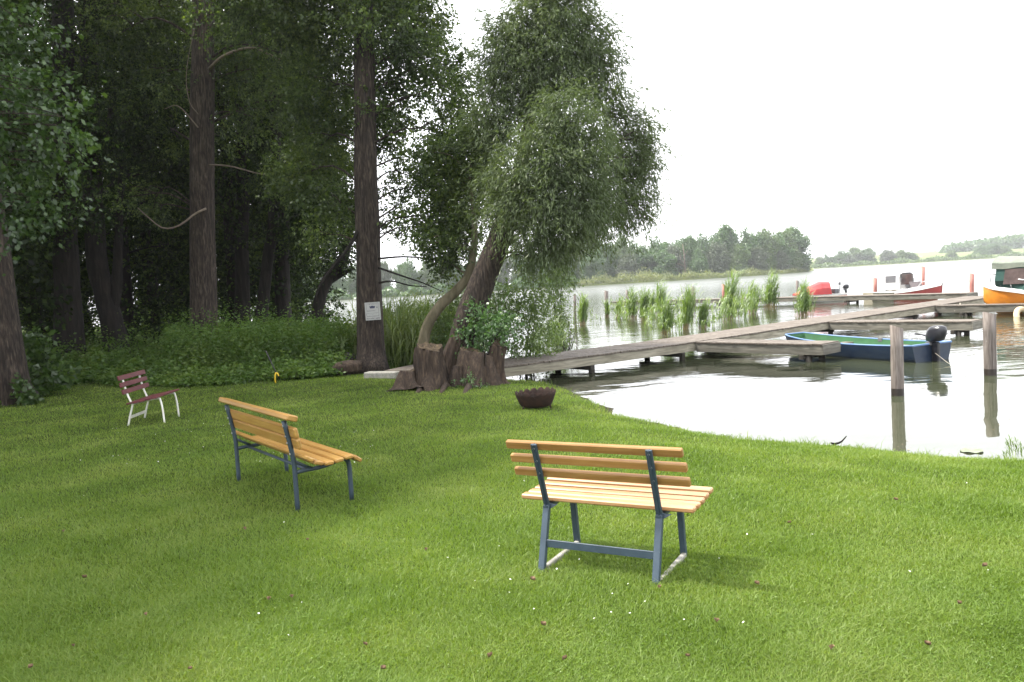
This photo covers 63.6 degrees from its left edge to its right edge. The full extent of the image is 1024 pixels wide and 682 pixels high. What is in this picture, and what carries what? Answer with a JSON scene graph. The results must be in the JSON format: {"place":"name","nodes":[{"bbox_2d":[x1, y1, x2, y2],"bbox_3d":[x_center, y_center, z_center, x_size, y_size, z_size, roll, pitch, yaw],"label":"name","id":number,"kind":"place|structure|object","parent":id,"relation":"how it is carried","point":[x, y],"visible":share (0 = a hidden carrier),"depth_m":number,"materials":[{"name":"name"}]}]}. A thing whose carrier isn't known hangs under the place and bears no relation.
{"place":"outdoors","nodes":[
{"label":"outdoors","id":0,"kind":"place"},
{"bbox_2d":[0,325,1023,681],"bbox_3d":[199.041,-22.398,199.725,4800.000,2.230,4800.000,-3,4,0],"label":"ground","id":1,"kind":"structure","parent":0,"point":[402,395],"depth_m":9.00,"materials":[{"name":"plant"}]},
{"bbox_2d":[0,193,40,405],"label":"alder tree","id":2,"kind":"object","parent":1,"relation":"on","point":[13,360],"visible":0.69,"depth_m":16.80,"materials":[{"name":"brown plant"}]},
{"bbox_2d":[9,372,44,406],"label":"shrub","id":3,"kind":"object","parent":1,"relation":"on","point":[31,397],"visible":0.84,"depth_m":16.61,"materials":[{"name":"green plant"}]},
{"bbox_2d":[0,0,65,333],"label":"tree","id":4,"kind":"object","parent":1,"relation":"on","point":[28,251],"visible":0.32,"depth_m":22.79,"materials":[{"name":"green plant"}]},
{"bbox_2d":[23,326,82,392],"bbox_3d":[-10.681,0.544,18.356,2.514,1.784,1.428,-1,5,31],"label":"shrub","id":5,"kind":"object","parent":1,"relation":"on","point":[41,367],"visible":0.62,"depth_m":18.21,"materials":[{"name":"green plant"}]},
{"bbox_2d":[2,2,111,332],"bbox_3d":[-18.864,-7.890,29.877,10.472,17.716,9.558,-6,5,-38],"label":"tree","id":6,"kind":"object","parent":1,"relation":"on","point":[46,266],"visible":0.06,"depth_m":29.86,"materials":[{"name":"green plant"}]},
{"bbox_2d":[0,1,114,348],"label":"tree","id":7,"kind":"object","parent":1,"relation":"on","point":[29,277],"visible":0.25,"depth_m":24.89,"materials":[{"name":"green plant"}]},
{"bbox_2d":[7,0,110,345],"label":"tree","id":8,"kind":"object","parent":1,"relation":"on","point":[31,303],"visible":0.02,"depth_m":33.69,"materials":[{"name":"green plant"}]},
{"bbox_2d":[0,0,118,275],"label":"alder tree","id":9,"kind":"object","parent":1,"relation":"on","point":[22,88],"visible":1,"depth_m":10.18,"materials":[{"name":"green plant"}]},
{"bbox_2d":[0,0,165,356],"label":"tree","id":10,"kind":"object","parent":1,"relation":"on","point":[66,272],"visible":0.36,"depth_m":24.61,"materials":[{"name":"green plant"}]},
{"bbox_2d":[34,71,179,323],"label":"tree","id":11,"kind":"object","parent":1,"relation":"on","point":[83,255],"visible":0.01,"depth_m":40.06,"materials":[{"name":"green plant"}]},
{"bbox_2d":[31,0,215,358],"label":"tree","id":12,"kind":"object","parent":1,"relation":"on","point":[106,287],"visible":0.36,"depth_m":26.06,"materials":[{"name":"green plant"}]},
{"bbox_2d":[1,0,249,354],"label":"tree","id":13,"kind":"object","parent":1,"relation":"on","point":[127,284],"visible":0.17,"depth_m":29.99,"materials":[{"name":"green plant"}]},
{"bbox_2d":[117,370,179,425],"bbox_3d":[-5.875,0.910,13.463,0.626,0.827,1.060,-3,4,-3],"label":"park bench","id":14,"kind":"object","parent":1,"relation":"on","point":[140,379],"visible":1,"depth_m":13.32,"materials":[{"name":"white paint"}]},
{"bbox_2d":[74,8,235,326],"bbox_3d":[-16.260,-10.551,39.407,10.560,21.394,9.462,-1,5,32],"label":"tree","id":15,"kind":"object","parent":1,"relation":"on","point":[164,233],"visible":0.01,"depth_m":39.39,"materials":[{"name":"green plant"}]},
{"bbox_2d":[78,4,235,347],"bbox_3d":[-14.695,-7.158,34.263,8.159,15.155,8.939,-7,5,-41],"label":"tree","id":16,"kind":"object","parent":1,"relation":"on","point":[148,242],"visible":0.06,"depth_m":33.77,"materials":[{"name":"green plant"}]},
{"bbox_2d":[17,199,351,354],"bbox_3d":[-18.217,-2.231,37.123,24.402,6.730,19.450,-3,4,0],"label":"thicket","id":17,"kind":"object","parent":1,"relation":"on","point":[95,311],"visible":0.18,"depth_m":30.36,"materials":[{"name":"plant"}]},
{"bbox_2d":[57,0,338,335],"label":"alder tree","id":18,"kind":"object","parent":1,"relation":"on","point":[202,134],"visible":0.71,"depth_m":23.71,"materials":[{"name":"green plant"}]},
{"bbox_2d":[0,290,412,405],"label":"undergrowth","id":19,"kind":"object","parent":1,"relation":"on","point":[153,364],"visible":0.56,"depth_m":20.24,"materials":[{"name":"green plant"}]},
{"bbox_2d":[124,0,326,332],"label":"tree","id":20,"kind":"object","parent":1,"relation":"on","point":[229,268],"visible":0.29,"depth_m":29.39,"materials":[{"name":"green plant"}]},
{"bbox_2d":[170,6,298,327],"bbox_3d":[-9.074,-6.476,28.787,4.580,13.965,6.623,-3,4,0],"label":"tree","id":21,"kind":"object","parent":1,"relation":"on","point":[242,278],"visible":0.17,"depth_m":28.55,"materials":[{"name":"green plant"}]},
{"bbox_2d":[150,2,354,325],"bbox_3d":[-10.214,-8.653,33.489,8.508,17.724,7.624,-5,4,-22],"label":"tree","id":22,"kind":"object","parent":1,"relation":"on","point":[335,292],"visible":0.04,"depth_m":33.88,"materials":[{"name":"green plant"}]},
{"bbox_2d":[171,0,353,311],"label":"tree","id":23,"kind":"object","parent":1,"relation":"on","point":[262,227],"depth_m":38.35,"materials":[{"name":"green plant"}]},
{"bbox_2d":[159,303,394,368],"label":"nettles","id":24,"kind":"object","parent":1,"relation":"on","point":[274,339],"visible":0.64,"depth_m":20.99,"materials":[{"name":"green plant"}]},
{"bbox_2d":[220,26,346,326],"bbox_3d":[-7.795,-6.207,27.646,4.516,13.522,6.215,-2,4,19],"label":"tree","id":25,"kind":"object","parent":1,"relation":"on","point":[266,270],"visible":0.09,"depth_m":27.58,"materials":[{"name":"green plant"}]},
{"bbox_2d":[218,397,361,511],"bbox_3d":[-2.204,1.024,8.074,0.672,0.891,1.978,-6,5,-35],"label":"park bench","id":26,"kind":"object","parent":1,"relation":"on","point":[284,438],"visible":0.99,"depth_m":7.65,"materials":[{"name":"blue paint"}]},
{"bbox_2d":[236,46,355,332],"bbox_3d":[-7.104,-6.803,29.526,5.094,14.299,6.593,-3,4,0],"label":"tree","id":27,"kind":"object","parent":1,"relation":"on","point":[281,302],"visible":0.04,"depth_m":29.65,"materials":[{"name":"green plant"}]},
{"bbox_2d":[262,154,381,324],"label":"tree","id":28,"kind":"object","parent":1,"relation":"on","point":[337,272],"visible":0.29,"depth_m":26.70,"materials":[{"name":"green plant"}]},
{"bbox_2d":[170,0,487,373],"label":"alder tree","id":29,"kind":"object","parent":1,"relation":"on","point":[362,115],"visible":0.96,"depth_m":20.08,"materials":[{"name":"green plant"}]},
{"bbox_2d":[364,302,380,320],"bbox_3d":[-3.342,-0.717,19.841,0.365,0.430,0.020,-4,4,-3],"label":"notice sign","id":30,"kind":"object","parent":29,"relation":"attached to","point":[372,311],"visible":1,"depth_m":19.84,"materials":[{"name":"paper"}]},
{"bbox_2d":[332,360,361,375],"bbox_3d":[-3.898,0.637,19.575,0.695,0.373,0.379,-4,4,-9],"label":"log","id":31,"kind":"object","parent":1,"relation":"on","point":[349,367],"visible":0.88,"depth_m":19.46,"materials":[{"name":"brown wood"}]},
{"bbox_2d":[364,371,398,378],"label":"concrete slab","id":32,"kind":"structure","parent":1,"relation":"on","point":[384,374],"depth_m":18.36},
{"bbox_2d":[326,287,488,367],"bbox_3d":[-2.614,-0.554,23.490,4.842,2.435,7.650,-3,4,0],"label":"reed bed","id":33,"kind":"object","parent":1,"relation":"on","point":[406,323],"visible":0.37,"depth_m":21.52,"materials":[{"name":"plant"}]},
{"bbox_2d":[387,334,510,392],"bbox_3d":[-1.178,0.464,16.158,2.045,1.160,2.628,-1,5,34],"label":"tree stump","id":34,"kind":"object","parent":1,"relation":"on","point":[436,366],"visible":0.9,"depth_m":16.04,"materials":[{"name":"brown wood"}]},
{"bbox_2d":[446,293,529,357],"bbox_3d":[-0.421,-0.223,16.762,1.593,1.613,1.308,-1,5,31],"label":"shrub","id":35,"kind":"object","parent":34,"relation":"on","point":[494,331],"visible":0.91,"depth_m":16.63,"materials":[{"name":"green plant"}]},
{"bbox_2d":[385,89,516,343],"bbox_3d":[-1.131,-2.340,18.920,3.182,6.362,3.180,-3,4,0],"label":"leaning tree","id":36,"kind":"object","parent":1,"relation":"on","point":[445,168],"visible":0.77,"depth_m":18.68,"materials":[{"name":"green plant"}]},
{"bbox_2d":[415,270,525,349],"bbox_3d":[-1.331,-0.534,20.450,2.677,2.685,3.193,-7,5,-40],"label":"shrub","id":37,"kind":"object","parent":1,"relation":"on","point":[440,338],"visible":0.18,"depth_m":20.04,"materials":[{"name":"green plant"}]},
{"bbox_2d":[488,265,575,376],"bbox_3d":[0.219,-0.384,19.735,2.234,2.893,2.533,-6,5,-38],"label":"shrub","id":38,"kind":"object","parent":1,"relation":"on","point":[533,308],"visible":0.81,"depth_m":19.36,"materials":[{"name":"green plant"}]},
{"bbox_2d":[515,387,555,409],"bbox_3d":[0.372,0.919,12.915,0.645,0.324,0.652,-3,4,0],"label":"fire bowl","id":39,"kind":"object","parent":1,"relation":"on","point":[540,397],"visible":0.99,"depth_m":12.71,"materials":[{"name":"metal"}]},
{"bbox_2d":[445,0,688,348],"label":"willow tree","id":40,"kind":"object","parent":1,"relation":"on","point":[586,208],"visible":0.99,"depth_m":16.66,"materials":[{"name":"green plant"}]},
{"bbox_2d":[506,439,713,585],"bbox_3d":[0.648,1.058,5.448,1.218,0.880,0.638,-1,5,29],"label":"park bench","id":41,"kind":"object","parent":1,"relation":"on","point":[662,496],"visible":0.99,"depth_m":5.32,"materials":[{"name":"blue paint"}]},
{"bbox_2d":[23,258,1023,459],"bbox_3d":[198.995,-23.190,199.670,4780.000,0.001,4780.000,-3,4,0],"label":"water","id":42,"kind":"structure","parent":0,"point":[778,397],"depth_m":16.20,"materials":[{"name":"grey liquid"}]},
{"bbox_2d":[538,259,584,335],"bbox_3d":[1.985,-1.782,33.210,2.002,3.694,2.169,-1,5,33],"label":"shrub","id":43,"kind":"object","parent":42,"relation":"on","point":[562,306],"visible":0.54,"depth_m":32.90,"materials":[{"name":"green plant"}]},
{"bbox_2d":[531,306,594,351],"bbox_3d":[1.566,-0.122,25.917,2.132,2.198,1.731,-5,4,-24],"label":"shrub","id":44,"kind":"object","parent":42,"relation":"on","point":[574,337],"visible":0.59,"depth_m":25.98,"materials":[{"name":"green plant"}]},
{"bbox_2d":[575,291,589,324],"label":"reed clump","id":45,"kind":"object","parent":42,"relation":"in","point":[582,311],"visible":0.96,"depth_m":39.67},
{"bbox_2d":[625,284,640,318],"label":"reed clump","id":46,"kind":"object","parent":42,"relation":"in","point":[631,302],"visible":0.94,"depth_m":42.92,"materials":[{"name":"plant"}]},
{"bbox_2d":[636,285,651,320],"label":"reed clump","id":47,"kind":"object","parent":42,"relation":"in","point":[643,300],"visible":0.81,"depth_m":40.29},
{"bbox_2d":[525,282,766,354],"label":"sparse reeds","id":48,"kind":"object","parent":42,"relation":"in","point":[679,306],"visible":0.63,"depth_m":35.56,"materials":[{"name":"plant"}]},
{"bbox_2d":[651,278,670,314],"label":"reed clump","id":49,"kind":"object","parent":42,"relation":"in","point":[658,297],"visible":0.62,"depth_m":44.68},
{"bbox_2d":[655,291,681,334],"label":"reed clump","id":50,"kind":"object","parent":42,"relation":"in","point":[666,317],"visible":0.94,"depth_m":30.34,"materials":[{"name":"plant"}]},
{"bbox_2d":[676,282,703,329],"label":"reed clump","id":51,"kind":"object","parent":42,"relation":"in","point":[688,301],"visible":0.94,"depth_m":32.31,"materials":[{"name":"plant"}]},
{"bbox_2d":[696,296,712,328],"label":"reed clump","id":52,"kind":"object","parent":42,"relation":"in","point":[703,313],"visible":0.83,"depth_m":32.48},
{"bbox_2d":[720,267,750,319],"bbox_3d":[9.913,-2.118,37.196,1.452,2.598,1.794,-3,4,0],"label":"reed clump","id":53,"kind":"object","parent":42,"relation":"in","point":[729,287],"visible":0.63,"depth_m":36.98,"materials":[{"name":"plant"}]},
{"bbox_2d":[504,296,984,376],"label":"jetty","id":54,"kind":"object","parent":42,"relation":"in","point":[589,359],"visible":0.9,"depth_m":21.75,"materials":[{"name":"grey wood"}]},
{"bbox_2d":[746,280,763,312],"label":"reed clump","id":55,"kind":"object","parent":42,"relation":"in","point":[753,287],"visible":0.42,"depth_m":41.87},
{"bbox_2d":[696,339,840,361],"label":"finger pier","id":56,"kind":"structure","parent":42,"relation":"on","point":[807,350],"depth_m":19.67,"materials":[{"name":"grey wood"}]},
{"bbox_2d":[762,266,780,307],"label":"reed clump","id":57,"kind":"object","parent":42,"relation":"in","point":[772,289],"visible":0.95,"depth_m":46.39,"materials":[{"name":"plant"}]},
{"bbox_2d":[611,292,977,305],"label":"jetty","id":58,"kind":"object","parent":42,"relation":"in","point":[847,299],"visible":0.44,"depth_m":44.90,"materials":[{"name":"grey wood"}]},
{"bbox_2d":[793,275,817,315],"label":"reed clump","id":59,"kind":"object","parent":42,"relation":"in","point":[803,302],"visible":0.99,"depth_m":36.63,"materials":[{"name":"plant"}]},
{"bbox_2d":[793,282,848,302],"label":"motorboat","id":60,"kind":"object","parent":42,"relation":"on","point":[821,289],"visible":0.56,"depth_m":49.42,"materials":[{"name":"plastic"}]},
{"bbox_2d":[785,325,951,362],"bbox_3d":[8.306,0.152,19.590,1.380,1.142,4.460,-5,4,-24],"label":"rowing boat","id":61,"kind":"object","parent":42,"relation":"on","point":[878,349],"visible":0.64,"depth_m":18.51,"materials":[{"name":"plastic"}]},
{"bbox_2d":[890,325,903,395],"bbox_3d":[6.314,0.711,13.527,0.213,1.961,0.201,-3,4,0],"label":"mooring post","id":62,"kind":"object","parent":42,"relation":"in","point":[897,359],"visible":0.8,"depth_m":13.43,"materials":[{"name":"wood"}]},
{"bbox_2d":[829,319,982,335],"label":"finger pier","id":63,"kind":"structure","parent":42,"relation":"on","point":[957,327],"depth_m":24.12,"materials":[{"name":"grey wood"}]},
{"bbox_2d":[884,268,942,293],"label":"motorboat","id":64,"kind":"object","parent":42,"relation":"on","point":[903,278],"visible":0.77,"depth_m":47.56,"materials":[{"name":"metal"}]},
{"bbox_2d":[936,303,1023,315],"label":"finger pier","id":65,"kind":"structure","parent":42,"relation":"on","point":[965,309],"depth_m":30.44,"materials":[{"name":"grey wood"}]},
{"bbox_2d":[983,312,996,375],"bbox_3d":[8.805,0.444,15.219,0.216,1.972,0.215,-3,4,0],"label":"mooring post","id":66,"kind":"object","parent":42,"relation":"in","point":[989,348],"visible":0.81,"depth_m":15.12,"materials":[{"name":"wood"}]},
{"bbox_2d":[982,247,1023,313],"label":"motorboat","id":67,"kind":"object","parent":42,"relation":"on","point":[1007,287],"visible":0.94,"depth_m":30.30,"materials":[{"name":"orange plastic"}]},
{"bbox_2d":[1003,268,1023,283],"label":"window","id":68,"kind":"structure","parent":67,"relation":"in","point":[1011,276],"depth_m":29.99,"materials":[{"name":"glass"}]},
{"bbox_2d":[24,0,1023,301],"label":"sky","id":69,"kind":"structure","parent":0,"point":[878,125],"materials":[{"name":"white"}]},
{"bbox_2d":[329,268,813,300],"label":"shore","id":70,"kind":"structure","parent":0,"point":[644,281],"depth_m":271.60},
{"bbox_2d":[330,260,351,293],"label":"lake tree","id":71,"kind":"object","parent":70,"relation":"on","point":[338,283],"visible":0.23,"depth_m":273.58,"materials":[{"name":"green plant"}]},
{"bbox_2d":[344,264,355,294],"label":"lake tree","id":72,"kind":"object","parent":70,"relation":"on","point":[351,283],"visible":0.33,"depth_m":280.63,"materials":[{"name":"green plant"}]},
{"bbox_2d":[381,261,395,289],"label":"lake tree","id":73,"kind":"object","parent":70,"relation":"on","point":[385,276],"visible":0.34,"depth_m":276.32,"materials":[{"name":"green plant"}]},
{"bbox_2d":[392,261,406,291],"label":"lake tree","id":74,"kind":"object","parent":70,"relation":"on","point":[398,271],"visible":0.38,"depth_m":285.58,"materials":[{"name":"green plant"}]},
{"bbox_2d":[398,258,423,290],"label":"lake tree","id":75,"kind":"object","parent":70,"relation":"on","point":[409,271],"visible":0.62,"depth_m":280.64,"materials":[{"name":"green plant"}]},
{"bbox_2d":[416,260,438,289],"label":"lake tree","id":76,"kind":"object","parent":70,"relation":"on","point":[426,276],"visible":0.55,"depth_m":280.19,"materials":[{"name":"green plant"}]},
{"bbox_2d":[305,275,579,300],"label":"bushes","id":77,"kind":"object","parent":70,"relation":"on","point":[391,290],"visible":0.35,"depth_m":267.75,"materials":[{"name":"green plant"}]},
{"bbox_2d":[497,259,513,284],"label":"lake tree","id":78,"kind":"object","parent":70,"relation":"on","point":[502,273],"visible":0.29,"depth_m":280.24,"materials":[{"name":"green plant"}]},
{"bbox_2d":[578,249,606,280],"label":"lake tree","id":79,"kind":"object","parent":70,"relation":"on","point":[587,272],"visible":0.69,"depth_m":273.22,"materials":[{"name":"green plant"}]},
{"bbox_2d":[598,241,624,278],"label":"lake tree","id":80,"kind":"object","parent":70,"relation":"on","point":[610,271],"visible":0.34,"depth_m":282.99,"materials":[{"name":"green plant"}]},
{"bbox_2d":[611,234,634,279],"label":"lake tree","id":81,"kind":"object","parent":70,"relation":"on","point":[619,251],"visible":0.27,"depth_m":284.35,"materials":[{"name":"green plant"}]},
{"bbox_2d":[615,251,640,281],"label":"lake tree","id":82,"kind":"object","parent":70,"relation":"on","point":[627,264],"visible":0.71,"depth_m":277.69,"materials":[{"name":"green plant"}]},
{"bbox_2d":[633,245,655,279],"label":"lake tree","id":83,"kind":"object","parent":70,"relation":"on","point":[647,260],"visible":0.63,"depth_m":284.72,"materials":[{"name":"green plant"}]},
{"bbox_2d":[648,236,666,270],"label":"lake tree","id":84,"kind":"object","parent":70,"relation":"on","point":[656,246],"visible":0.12,"depth_m":288.43,"materials":[{"name":"green plant"}]},
{"bbox_2d":[652,250,677,276],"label":"lake tree","id":85,"kind":"object","parent":70,"relation":"on","point":[664,260],"visible":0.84,"depth_m":279.10,"materials":[{"name":"green plant"}]},
{"bbox_2d":[664,242,688,275],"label":"lake tree","id":86,"kind":"object","parent":70,"relation":"on","point":[674,250],"visible":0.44,"depth_m":288.94,"materials":[{"name":"green plant"}]},
{"bbox_2d":[673,235,697,273],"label":"lake tree","id":87,"kind":"object","parent":70,"relation":"on","point":[689,243],"visible":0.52,"depth_m":292.45,"materials":[{"name":"green plant"}]},
{"bbox_2d":[575,267,811,285],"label":"reeds","id":88,"kind":"object","parent":70,"relation":"on","point":[650,277],"visible":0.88,"depth_m":273.13,"materials":[{"name":"plant"}]},
{"bbox_2d":[687,248,711,273],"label":"lake tree","id":89,"kind":"object","parent":70,"relation":"on","point":[698,263],"visible":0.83,"depth_m":286.30,"materials":[{"name":"green plant"}]},
{"bbox_2d":[691,229,718,269],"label":"lake tree","id":90,"kind":"object","parent":70,"relation":"on","point":[703,245],"visible":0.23,"depth_m":298.12,"materials":[{"name":"green plant"}]},
{"bbox_2d":[704,241,733,273],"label":"lake tree","id":91,"kind":"object","parent":70,"relation":"on","point":[718,261],"visible":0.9,"depth_m":292.94,"materials":[{"name":"green plant"}]},
{"bbox_2d":[707,223,737,270],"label":"lake tree","id":92,"kind":"object","parent":70,"relation":"on","point":[727,234],"visible":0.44,"depth_m":301.79,"materials":[{"name":"green plant"}]},
{"bbox_2d":[726,243,751,271],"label":"lake tree","id":93,"kind":"object","parent":70,"relation":"on","point":[737,261],"visible":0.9,"depth_m":296.98,"materials":[{"name":"green plant"}]},
{"bbox_2d":[736,223,761,264],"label":"lake tree","id":94,"kind":"object","parent":70,"relation":"on","point":[747,241],"visible":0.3,"depth_m":308.07,"materials":[{"name":"green plant"}]},
{"bbox_2d":[748,244,770,271],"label":"lake tree","id":95,"kind":"object","parent":70,"relation":"on","point":[759,255],"visible":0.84,"depth_m":302.74,"materials":[{"name":"green plant"}]},
{"bbox_2d":[756,227,780,269],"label":"lake tree","id":96,"kind":"object","parent":70,"relation":"on","point":[772,245],"visible":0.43,"depth_m":313.70,"materials":[{"name":"green plant"}]},
{"bbox_2d":[773,249,791,269],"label":"lake tree","id":97,"kind":"object","parent":70,"relation":"on","point":[782,259],"visible":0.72,"depth_m":314.77,"materials":[{"name":"green plant"}]},
{"bbox_2d":[771,229,796,266],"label":"lake tree","id":98,"kind":"object","parent":70,"relation":"on","point":[784,248],"visible":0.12,"depth_m":321.03,"materials":[{"name":"green plant"}]},
{"bbox_2d":[774,228,804,267],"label":"lake tree","id":99,"kind":"object","parent":70,"relation":"on","point":[798,257],"visible":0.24,"depth_m":326.18,"materials":[{"name":"green plant"}]},
{"bbox_2d":[781,226,816,269],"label":"lake tree","id":100,"kind":"object","parent":70,"relation":"on","point":[802,242],"visible":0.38,"depth_m":330.45,"materials":[{"name":"green plant"}]},
{"bbox_2d":[790,248,1023,268],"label":"distant shore","id":101,"kind":"structure","parent":0,"point":[924,255],"depth_m":759.70,"materials":[{"name":"plant"}]},
{"bbox_2d":[829,249,848,263],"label":"lake tree","id":102,"kind":"object","parent":101,"relation":"on","point":[839,255],"visible":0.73,"depth_m":663.85,"materials":[{"name":"green plant"}]},
{"bbox_2d":[847,246,867,261],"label":"lake tree","id":103,"kind":"object","parent":101,"relation":"on","point":[856,251],"visible":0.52,"depth_m":665.75,"materials":[{"name":"green plant"}]},
{"bbox_2d":[859,248,877,261],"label":"lake tree","id":104,"kind":"object","parent":101,"relation":"on","point":[869,253],"visible":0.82,"depth_m":666.12,"materials":[{"name":"green plant"}]},
{"bbox_2d":[878,249,897,261],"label":"lake tree","id":105,"kind":"object","parent":101,"relation":"on","point":[888,255],"visible":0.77,"depth_m":665.68,"materials":[{"name":"green plant"}]},
{"bbox_2d":[810,251,1023,267],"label":"distant bank scrub","id":106,"kind":"object","parent":101,"relation":"on","point":[894,260],"visible":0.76,"depth_m":651.51,"materials":[{"name":"plant"}]},
{"bbox_2d":[938,233,1023,252],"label":"hill wood","id":107,"kind":"object","parent":101,"relation":"on","point":[1014,241],"visible":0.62,"depth_m":880.91,"materials":[{"name":"plant"}]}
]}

